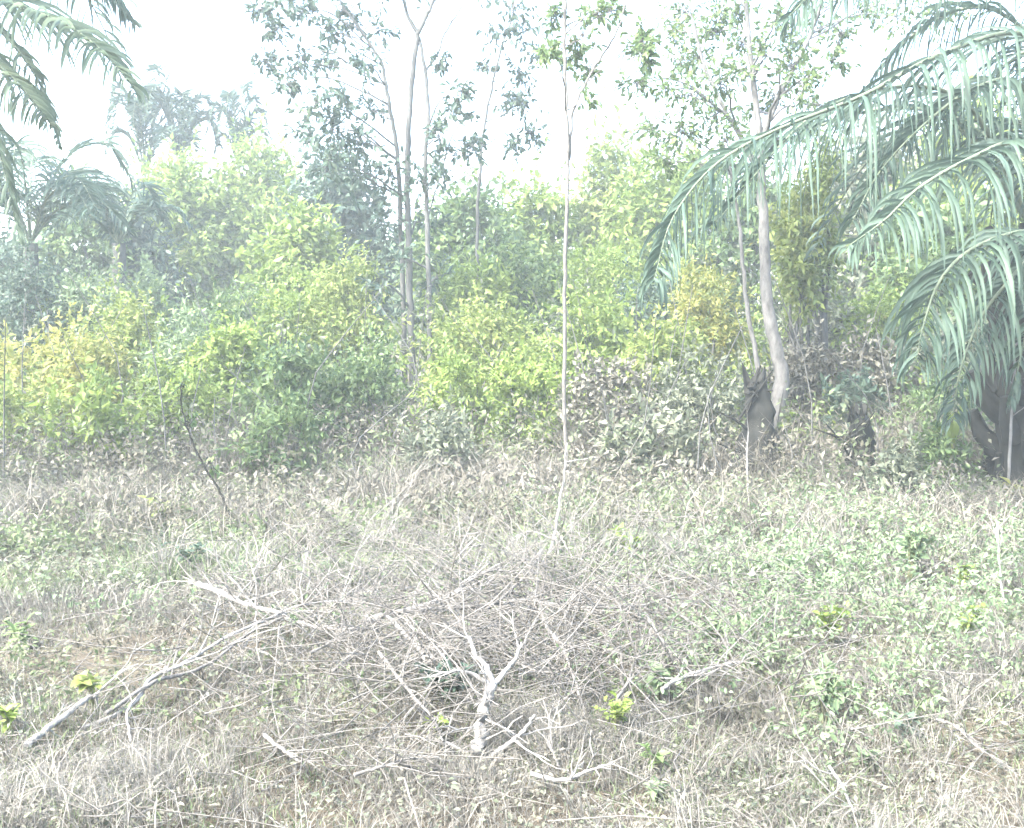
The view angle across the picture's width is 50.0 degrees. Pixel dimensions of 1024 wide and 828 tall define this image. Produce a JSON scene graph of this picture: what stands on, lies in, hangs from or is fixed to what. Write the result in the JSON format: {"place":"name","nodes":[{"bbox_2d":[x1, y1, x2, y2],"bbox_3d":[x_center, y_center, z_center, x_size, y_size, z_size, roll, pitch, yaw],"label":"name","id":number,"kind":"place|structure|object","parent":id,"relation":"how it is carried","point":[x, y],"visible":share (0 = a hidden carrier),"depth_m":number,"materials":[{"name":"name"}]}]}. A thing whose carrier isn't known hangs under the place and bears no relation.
{"place":"outdoors","nodes":[
{"label":"outdoors","id":0,"kind":"place"},
{"bbox_2d":[0,334,1023,827],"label":"ground","id":1,"kind":"structure","parent":0,"point":[564,810],"depth_m":4.62,"materials":[{"name":"beige plant"}]},
{"bbox_2d":[0,217,62,344],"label":"broadleaf tree","id":2,"kind":"object","parent":1,"relation":"on","point":[3,242],"visible":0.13,"depth_m":21.70,"materials":[{"name":"green plant"}]},
{"bbox_2d":[0,345,84,466],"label":"shrub","id":3,"kind":"object","parent":1,"relation":"on","point":[13,403],"visible":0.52,"depth_m":12.56,"materials":[{"name":"green plant"}]},
{"bbox_2d":[0,226,94,386],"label":"shrub","id":4,"kind":"object","parent":1,"relation":"on","point":[17,301],"visible":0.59,"depth_m":16.51,"materials":[{"name":"green plant"}]},
{"bbox_2d":[0,304,98,435],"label":"shrub","id":5,"kind":"object","parent":1,"relation":"on","point":[42,351],"visible":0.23,"depth_m":14.04,"materials":[{"name":"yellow plant"}]},
{"bbox_2d":[0,134,145,368],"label":"palm","id":6,"kind":"object","parent":1,"relation":"on","point":[60,183],"visible":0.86,"depth_m":17.08,"materials":[{"name":"green plant"}]},
{"bbox_2d":[0,0,148,251],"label":"coconut palm","id":7,"kind":"object","parent":1,"relation":"on","point":[42,102],"visible":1,"depth_m":9.76,"materials":[{"name":"green plant"}]},
{"bbox_2d":[21,137,140,337],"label":"broadleaf tree","id":8,"kind":"object","parent":1,"relation":"on","point":[85,233],"visible":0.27,"depth_m":23.50,"materials":[{"name":"green plant"}]},
{"bbox_2d":[19,297,144,441],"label":"shrub","id":9,"kind":"object","parent":1,"relation":"on","point":[107,357],"visible":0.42,"depth_m":13.44,"materials":[{"name":"green plant"}]},
{"bbox_2d":[33,238,133,361],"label":"shrub","id":10,"kind":"object","parent":1,"relation":"on","point":[79,301],"visible":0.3,"depth_m":16.75,"materials":[{"name":"green plant"}]},
{"bbox_2d":[22,637,157,749],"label":"fallen branch","id":11,"kind":"object","parent":1,"relation":"on","point":[57,720],"visible":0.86,"depth_m":4.62,"materials":[{"name":"grey wood"}]},
{"bbox_2d":[24,350,164,476],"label":"shrub","id":12,"kind":"object","parent":1,"relation":"on","point":[101,405],"visible":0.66,"depth_m":12.06,"materials":[{"name":"green plant"}]},
{"bbox_2d":[42,178,197,297],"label":"palm","id":13,"kind":"object","parent":1,"relation":"on","point":[157,206],"visible":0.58,"depth_m":19.77,"materials":[{"name":"green plant"}]},
{"bbox_2d":[70,243,177,397],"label":"shrub","id":14,"kind":"object","parent":1,"relation":"on","point":[120,322],"visible":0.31,"depth_m":15.27,"materials":[{"name":"green plant"}]},
{"bbox_2d":[104,80,180,189],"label":"palm","id":15,"kind":"object","parent":1,"relation":"on","point":[134,114],"visible":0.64,"depth_m":28.25,"materials":[{"name":"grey plant"}]},
{"bbox_2d":[91,222,193,389],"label":"shrub","id":16,"kind":"object","parent":1,"relation":"on","point":[154,290],"visible":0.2,"depth_m":17.77,"materials":[{"name":"green plant"}]},
{"bbox_2d":[97,176,197,350],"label":"broadleaf tree","id":17,"kind":"object","parent":1,"relation":"on","point":[147,233],"visible":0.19,"depth_m":24.61,"materials":[{"name":"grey plant"}]},
{"bbox_2d":[114,336,238,458],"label":"shrub","id":18,"kind":"object","parent":1,"relation":"on","point":[203,397],"visible":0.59,"depth_m":13.29,"materials":[{"name":"green plant"}]},
{"bbox_2d":[130,62,223,349],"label":"palm","id":19,"kind":"object","parent":1,"relation":"on","point":[183,130],"visible":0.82,"depth_m":28.21,"materials":[{"name":"green plant"}]},
{"bbox_2d":[111,124,254,349],"bbox_3d":[-8.126,-3.896,26.902,3.813,6.160,3.985,-3,5,-36],"label":"broadleaf tree","id":20,"kind":"object","parent":1,"relation":"on","point":[189,193],"visible":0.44,"depth_m":26.08,"materials":[{"name":"green plant"}]},
{"bbox_2d":[124,276,244,426],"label":"shrub","id":21,"kind":"object","parent":1,"relation":"on","point":[185,329],"visible":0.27,"depth_m":14.77,"materials":[{"name":"green plant"}]},
{"bbox_2d":[104,585,324,715],"bbox_3d":[-1.489,1.161,5.316,0.564,0.482,1.280,3,5,38],"label":"fallen branch","id":22,"kind":"object","parent":1,"relation":"on","point":[148,685],"visible":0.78,"depth_m":5.18,"materials":[{"name":"grey wood"}]},
{"bbox_2d":[178,303,281,434],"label":"shrub","id":23,"kind":"object","parent":1,"relation":"on","point":[234,339],"visible":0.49,"depth_m":14.40,"materials":[{"name":"green plant"}]},
{"bbox_2d":[205,79,271,212],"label":"palm","id":24,"kind":"object","parent":1,"relation":"on","point":[231,97],"visible":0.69,"depth_m":28.28,"materials":[{"name":"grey plant"}]},
{"bbox_2d":[84,494,399,729],"bbox_3d":[-1.343,0.967,5.560,0.864,0.928,2.060,3,5,33],"label":"fallen branch","id":25,"kind":"object","parent":1,"relation":"on","point":[174,667],"visible":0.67,"depth_m":5.46,"materials":[{"name":"grey wood"}]},
{"bbox_2d":[174,100,314,332],"bbox_3d":[-6.449,-4.419,27.682,4.055,6.963,3.759,0,4,0],"label":"broadleaf tree","id":26,"kind":"object","parent":1,"relation":"on","point":[263,189],"visible":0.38,"depth_m":26.96,"materials":[{"name":"green plant"}]},
{"bbox_2d":[188,267,309,387],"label":"shrub","id":27,"kind":"object","parent":1,"relation":"on","point":[232,303],"visible":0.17,"depth_m":16.79,"materials":[{"name":"green plant"}]},
{"bbox_2d":[214,379,333,487],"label":"shrub","id":28,"kind":"object","parent":1,"relation":"on","point":[302,424],"visible":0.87,"depth_m":11.57,"materials":[{"name":"green plant"}]},
{"bbox_2d":[148,512,400,654],"bbox_3d":[-1.346,0.968,6.034,1.505,0.828,0.730,4,6,45],"label":"fallen branch","id":29,"kind":"object","parent":1,"relation":"on","point":[199,584],"visible":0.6,"depth_m":6.16,"materials":[{"name":"grey wood"}]},
{"bbox_2d":[226,332,355,456],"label":"shrub","id":30,"kind":"object","parent":1,"relation":"on","point":[296,367],"visible":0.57,"depth_m":13.11,"materials":[{"name":"green plant"}]},
{"bbox_2d":[221,161,384,354],"bbox_3d":[-3.882,-2.465,20.811,3.058,4.553,2.466,0,4,0],"label":"broadleaf tree","id":31,"kind":"object","parent":1,"relation":"on","point":[295,234],"visible":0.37,"depth_m":20.49,"materials":[{"name":"green plant"}]},
{"bbox_2d":[254,250,367,383],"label":"shrub","id":32,"kind":"object","parent":1,"relation":"on","point":[288,296],"visible":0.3,"depth_m":17.14,"materials":[{"name":"green plant"}]},
{"bbox_2d":[260,111,404,381],"bbox_3d":[-3.651,-3.340,22.780,3.140,5.921,2.926,0,4,0],"label":"broadleaf tree","id":33,"kind":"object","parent":1,"relation":"on","point":[354,219],"visible":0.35,"depth_m":22.37,"materials":[{"name":"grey plant"}]},
{"bbox_2d":[281,214,406,407],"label":"shrub","id":34,"kind":"object","parent":1,"relation":"on","point":[356,286],"visible":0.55,"depth_m":16.91,"materials":[{"name":"green plant"}]},
{"bbox_2d":[307,318,421,454],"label":"shrub","id":35,"kind":"object","parent":1,"relation":"on","point":[360,375],"visible":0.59,"depth_m":13.64,"materials":[{"name":"green plant"}]},
{"bbox_2d":[243,0,491,404],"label":"many stemmed tree","id":36,"kind":"object","parent":1,"relation":"on","point":[403,255],"visible":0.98,"depth_m":16.63,"materials":[{"name":"green plant"}]},
{"bbox_2d":[277,557,476,672],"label":"fallen branch","id":37,"kind":"object","parent":1,"relation":"on","point":[341,636],"visible":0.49,"depth_m":5.51,"materials":[{"name":"grey wood"}]},
{"bbox_2d":[305,560,473,688],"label":"fallen branch","id":38,"kind":"object","parent":1,"relation":"on","point":[335,669],"visible":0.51,"depth_m":5.35,"materials":[{"name":"grey wood"}]},
{"bbox_2d":[359,617,495,772],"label":"fallen branch","id":39,"kind":"object","parent":1,"relation":"on","point":[429,715],"visible":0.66,"depth_m":4.79,"materials":[{"name":"grey wood"}]},
{"bbox_2d":[351,690,530,803],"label":"fallen branch","id":40,"kind":"object","parent":1,"relation":"on","point":[390,765],"visible":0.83,"depth_m":4.24,"materials":[{"name":"grey wood"}]},
{"bbox_2d":[397,383,485,485],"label":"shrub","id":41,"kind":"object","parent":1,"relation":"on","point":[441,434],"visible":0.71,"depth_m":11.35,"materials":[{"name":"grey plant"}]},
{"bbox_2d":[320,563,581,770],"bbox_3d":[-0.190,1.050,4.523,0.994,0.835,0.775,1,4,10],"label":"dead shrub","id":42,"kind":"object","parent":1,"relation":"on","point":[491,683],"visible":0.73,"depth_m":4.45,"materials":[{"name":"grey wood"}]},
{"bbox_2d":[402,319,519,444],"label":"shrub","id":43,"kind":"object","parent":1,"relation":"on","point":[456,369],"visible":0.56,"depth_m":13.44,"materials":[{"name":"green plant"}]},
{"bbox_2d":[368,503,557,644],"bbox_3d":[-0.218,0.904,6.136,0.574,0.768,1.240,2,5,29],"label":"fallen branch","id":44,"kind":"object","parent":1,"relation":"on","point":[458,590],"visible":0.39,"depth_m":6.08,"materials":[{"name":"grey wood"}]},
{"bbox_2d":[392,151,537,365],"bbox_3d":[-0.929,-2.691,21.819,2.956,4.974,2.872,0,4,0],"label":"broadleaf tree","id":45,"kind":"object","parent":1,"relation":"on","point":[461,228],"visible":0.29,"depth_m":21.35,"materials":[{"name":"green plant"}]},
{"bbox_2d":[393,236,547,401],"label":"shrub","id":46,"kind":"object","parent":1,"relation":"on","point":[461,283],"visible":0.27,"depth_m":17.53,"materials":[{"name":"green plant"}]},
{"bbox_2d":[386,547,573,675],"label":"fallen branch","id":47,"kind":"object","parent":1,"relation":"on","point":[464,646],"visible":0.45,"depth_m":5.30,"materials":[{"name":"grey wood"}]},
{"bbox_2d":[407,264,559,425],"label":"shrub","id":48,"kind":"object","parent":1,"relation":"on","point":[481,319],"visible":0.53,"depth_m":15.19,"materials":[{"name":"green plant"}]},
{"bbox_2d":[0,237,995,460],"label":"thicket","id":49,"kind":"object","parent":1,"relation":"on","point":[406,361],"visible":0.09,"depth_m":16.17,"materials":[{"name":"green plant"}]},
{"bbox_2d":[463,0,552,282],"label":"drooping sapling","id":50,"kind":"object","parent":1,"relation":"on","point":[519,101],"visible":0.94,"depth_m":18.12,"materials":[{"name":"green plant"}]},
{"bbox_2d":[0,410,1023,827],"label":"twig litter","id":51,"kind":"object","parent":1,"relation":"on","point":[508,574],"visible":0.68,"depth_m":5.17,"materials":[{"name":"grey wood"}]},
{"bbox_2d":[0,367,1023,557],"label":"dry brush","id":52,"kind":"object","parent":1,"relation":"on","point":[389,478],"visible":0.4,"depth_m":10.40,"materials":[{"name":"beige plant"}]},
{"bbox_2d":[0,363,1023,738],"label":"undergrowth","id":53,"kind":"object","parent":1,"relation":"on","point":[40,539],"visible":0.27,"depth_m":8.99,"materials":[{"name":"plant"}]},
{"bbox_2d":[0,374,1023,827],"bbox_3d":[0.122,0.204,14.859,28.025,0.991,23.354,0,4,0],"label":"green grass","id":54,"kind":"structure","parent":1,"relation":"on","point":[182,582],"depth_m":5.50,"materials":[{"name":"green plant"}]},
{"bbox_2d":[0,433,1023,827],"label":"creeping weed","id":55,"kind":"object","parent":1,"relation":"on","point":[314,793],"visible":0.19,"depth_m":5.37,"materials":[{"name":"green plant"}]},
{"bbox_2d":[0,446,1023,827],"bbox_3d":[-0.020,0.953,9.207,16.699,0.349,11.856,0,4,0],"label":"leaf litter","id":56,"kind":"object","parent":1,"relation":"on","point":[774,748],"visible":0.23,"depth_m":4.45,"materials":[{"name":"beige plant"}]},
{"bbox_2d":[15,457,1023,768],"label":"pale weed","id":57,"kind":"object","parent":1,"relation":"on","point":[837,573],"visible":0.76,"depth_m":6.04,"materials":[{"name":"green plant"}]},
{"bbox_2d":[471,333,596,459],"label":"shrub","id":58,"kind":"object","parent":1,"relation":"on","point":[542,384],"visible":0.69,"depth_m":13.33,"materials":[{"name":"green plant"}]},
{"bbox_2d":[422,577,645,713],"bbox_3d":[0.112,1.119,5.173,1.067,0.681,0.558,1,4,15],"label":"fallen branch","id":59,"kind":"object","parent":1,"relation":"on","point":[530,668],"visible":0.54,"depth_m":5.19,"materials":[{"name":"grey wood"}]},
{"bbox_2d":[478,208,591,408],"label":"shrub","id":60,"kind":"object","parent":1,"relation":"on","point":[517,259],"visible":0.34,"depth_m":17.87,"materials":[{"name":"green plant"}]},
{"bbox_2d":[481,127,598,330],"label":"broadleaf tree","id":61,"kind":"object","parent":1,"relation":"on","point":[549,207],"visible":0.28,"depth_m":23.53,"materials":[{"name":"green plant"}]},
{"bbox_2d":[491,579,637,726],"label":"fallen branch","id":62,"kind":"object","parent":1,"relation":"on","point":[565,655],"visible":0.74,"depth_m":5.05,"materials":[{"name":"grey wood"}]},
{"bbox_2d":[390,545,754,674],"bbox_3d":[0.314,1.014,5.810,1.942,0.623,0.795,0,4,0],"label":"fallen branch","id":63,"kind":"object","parent":1,"relation":"on","point":[549,603],"visible":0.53,"depth_m":5.81,"materials":[{"name":"grey wood"}]},
{"bbox_2d":[530,698,628,787],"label":"fallen branch","id":64,"kind":"object","parent":1,"relation":"on","point":[573,775],"visible":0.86,"depth_m":4.09,"materials":[{"name":"grey wood"}]},
{"bbox_2d":[529,0,662,470],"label":"tree","id":65,"kind":"object","parent":1,"relation":"on","point":[645,50],"visible":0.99,"depth_m":11.26,"materials":[{"name":"green plant"}]},
{"bbox_2d":[538,261,655,413],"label":"shrub","id":66,"kind":"object","parent":1,"relation":"on","point":[602,321],"visible":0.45,"depth_m":15.62,"materials":[{"name":"green plant"}]},
{"bbox_2d":[535,211,661,390],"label":"shrub","id":67,"kind":"object","parent":1,"relation":"on","point":[611,268],"visible":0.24,"depth_m":18.26,"materials":[{"name":"green plant"}]},
{"bbox_2d":[556,68,663,344],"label":"broadleaf tree","id":68,"kind":"object","parent":1,"relation":"on","point":[588,204],"visible":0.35,"depth_m":24.31,"materials":[{"name":"green plant"}]},
{"bbox_2d":[546,347,673,449],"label":"shrub","id":69,"kind":"object","parent":1,"relation":"on","point":[612,380],"visible":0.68,"depth_m":12.68,"materials":[{"name":"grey plant"}]},
{"bbox_2d":[557,576,723,715],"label":"fallen branch","id":70,"kind":"object","parent":1,"relation":"on","point":[622,690],"visible":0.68,"depth_m":5.12,"materials":[{"name":"grey wood"}]},
{"bbox_2d":[583,387,714,489],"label":"shrub","id":71,"kind":"object","parent":1,"relation":"on","point":[670,430],"visible":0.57,"depth_m":11.56,"materials":[{"name":"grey plant"}]},
{"bbox_2d":[603,249,695,397],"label":"shrub","id":72,"kind":"object","parent":1,"relation":"on","point":[654,297],"visible":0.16,"depth_m":16.71,"materials":[{"name":"green plant"}]},
{"bbox_2d":[581,105,746,347],"bbox_3d":[3.324,-3.310,22.877,3.621,5.827,3.292,2,5,30],"label":"broadleaf tree","id":73,"kind":"object","parent":1,"relation":"on","point":[642,199],"visible":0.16,"depth_m":22.33,"materials":[{"name":"green plant"}]},
{"bbox_2d":[607,303,721,424],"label":"shrub","id":74,"kind":"object","parent":1,"relation":"on","point":[644,343],"visible":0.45,"depth_m":14.01,"materials":[{"name":"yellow plant"}]},
{"bbox_2d":[635,329,771,454],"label":"shrub","id":75,"kind":"object","parent":1,"relation":"on","point":[688,395],"visible":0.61,"depth_m":12.85,"materials":[{"name":"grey plant"}]},
{"bbox_2d":[639,612,770,698],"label":"fallen branch","id":76,"kind":"object","parent":1,"relation":"on","point":[672,680],"visible":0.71,"depth_m":5.14,"materials":[{"name":"grey wood"}]},
{"bbox_2d":[644,238,770,396],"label":"shrub","id":77,"kind":"object","parent":1,"relation":"on","point":[720,326],"visible":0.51,"depth_m":15.32,"materials":[{"name":"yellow plant"}]},
{"bbox_2d":[674,116,792,376],"bbox_3d":[4.767,-2.983,21.898,3.222,5.487,2.718,0,4,0],"label":"broadleaf tree","id":78,"kind":"object","parent":1,"relation":"on","point":[725,249],"visible":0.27,"depth_m":21.40,"materials":[{"name":"green plant"}]},
{"bbox_2d":[708,360,778,486],"bbox_3d":[2.558,0.124,12.031,0.946,1.427,0.946,2,5,26],"label":"tree stump","id":79,"kind":"object","parent":1,"relation":"on","point":[757,393],"visible":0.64,"depth_m":11.91,"materials":[{"name":"grey wood"}]},
{"bbox_2d":[612,0,984,451],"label":"forked tree","id":80,"kind":"object","parent":1,"relation":"on","point":[780,366],"visible":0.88,"depth_m":13.13,"materials":[{"name":"green plant"}]},
{"bbox_2d":[749,130,856,443],"bbox_3d":[3.763,-1.665,14.346,1.322,4.335,1.260,0,4,0],"label":"shrub","id":81,"kind":"object","parent":1,"relation":"on","point":[798,277],"visible":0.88,"depth_m":14.11,"materials":[{"name":"green plant"}]},
{"bbox_2d":[751,313,872,445],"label":"shrub","id":82,"kind":"object","parent":1,"relation":"on","point":[824,361],"visible":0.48,"depth_m":13.93,"materials":[{"name":"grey plant"}]},
{"bbox_2d":[753,270,887,399],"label":"shrub","id":83,"kind":"object","parent":1,"relation":"on","point":[833,323],"visible":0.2,"depth_m":15.94,"materials":[{"name":"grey plant"}]},
{"bbox_2d":[788,57,857,417],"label":"shrub","id":84,"kind":"object","parent":1,"relation":"on","point":[827,179],"visible":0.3,"depth_m":14.38,"materials":[{"name":"plant"}]},
{"bbox_2d":[801,653,848,725],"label":"seedling","id":85,"kind":"object","parent":1,"relation":"on","point":[819,687],"visible":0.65,"depth_m":4.91,"materials":[{"name":"green plant"}]},
{"bbox_2d":[637,0,1023,496],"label":"oil palm","id":86,"kind":"object","parent":1,"relation":"on","point":[995,394],"visible":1,"depth_m":9.68,"materials":[{"name":"green plant"}]},
{"bbox_2d":[739,100,949,367],"bbox_3d":[6.452,-3.043,20.814,4.118,5.838,3.647,0,4,0],"label":"broadleaf tree","id":87,"kind":"object","parent":1,"relation":"on","point":[857,274],"visible":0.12,"depth_m":20.12,"materials":[{"name":"green plant"}]},
{"bbox_2d":[816,402,875,487],"bbox_3d":[3.584,0.362,11.656,0.808,1.026,0.780,0,4,0],"label":"tree stump","id":88,"kind":"object","parent":1,"relation":"on","point":[856,413],"visible":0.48,"depth_m":11.55,"materials":[{"name":"grey wood"}]},
{"bbox_2d":[814,363,896,454],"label":"shrub","id":89,"kind":"object","parent":1,"relation":"on","point":[864,383],"visible":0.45,"depth_m":13.30,"materials":[{"name":"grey plant"}]},
{"bbox_2d":[806,314,937,442],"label":"shrub","id":90,"kind":"object","parent":1,"relation":"on","point":[872,353],"visible":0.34,"depth_m":13.85,"materials":[{"name":"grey plant"}]},
{"bbox_2d":[830,252,942,392],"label":"shrub","id":91,"kind":"object","parent":1,"relation":"on","point":[882,319],"visible":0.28,"depth_m":15.71,"materials":[{"name":"green plant"}]},
{"bbox_2d":[856,423,935,506],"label":"shrub","id":92,"kind":"object","parent":1,"relation":"on","point":[898,467],"visible":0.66,"depth_m":10.31,"materials":[{"name":"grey plant"}]},
{"bbox_2d":[882,511,940,586],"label":"seedling","id":93,"kind":"object","parent":1,"relation":"on","point":[909,537],"visible":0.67,"depth_m":7.26,"materials":[{"name":"green plant"}]},
{"bbox_2d":[864,180,997,382],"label":"broadleaf tree","id":94,"kind":"object","parent":1,"relation":"on","point":[950,242],"visible":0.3,"depth_m":17.63,"materials":[{"name":"green plant"}]},
{"bbox_2d":[870,358,994,455],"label":"shrub","id":95,"kind":"object","parent":1,"relation":"on","point":[917,393],"visible":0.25,"depth_m":12.76,"materials":[{"name":"green plant"}]},
{"bbox_2d":[855,57,1023,389],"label":"broadleaf tree","id":96,"kind":"object","parent":1,"relation":"on","point":[981,224],"visible":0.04,"depth_m":19.15,"materials":[{"name":"green plant"}]},
{"bbox_2d":[886,302,996,429],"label":"shrub","id":97,"kind":"object","parent":1,"relation":"on","point":[930,348],"visible":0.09,"depth_m":14.56,"materials":[{"name":"green plant"}]},
{"bbox_2d":[903,403,986,486],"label":"shrub","id":98,"kind":"object","parent":1,"relation":"on","point":[941,450],"visible":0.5,"depth_m":11.21,"materials":[{"name":"green plant"}]},
{"bbox_2d":[933,693,1023,789],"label":"fallen branch","id":99,"kind":"object","parent":1,"relation":"on","point":[969,738],"visible":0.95,"depth_m":4.38,"materials":[{"name":"grey wood"}]},
{"bbox_2d":[0,0,1023,331],"label":"sky","id":100,"kind":"structure","parent":0,"point":[206,44],"materials":[{"name":"white"}]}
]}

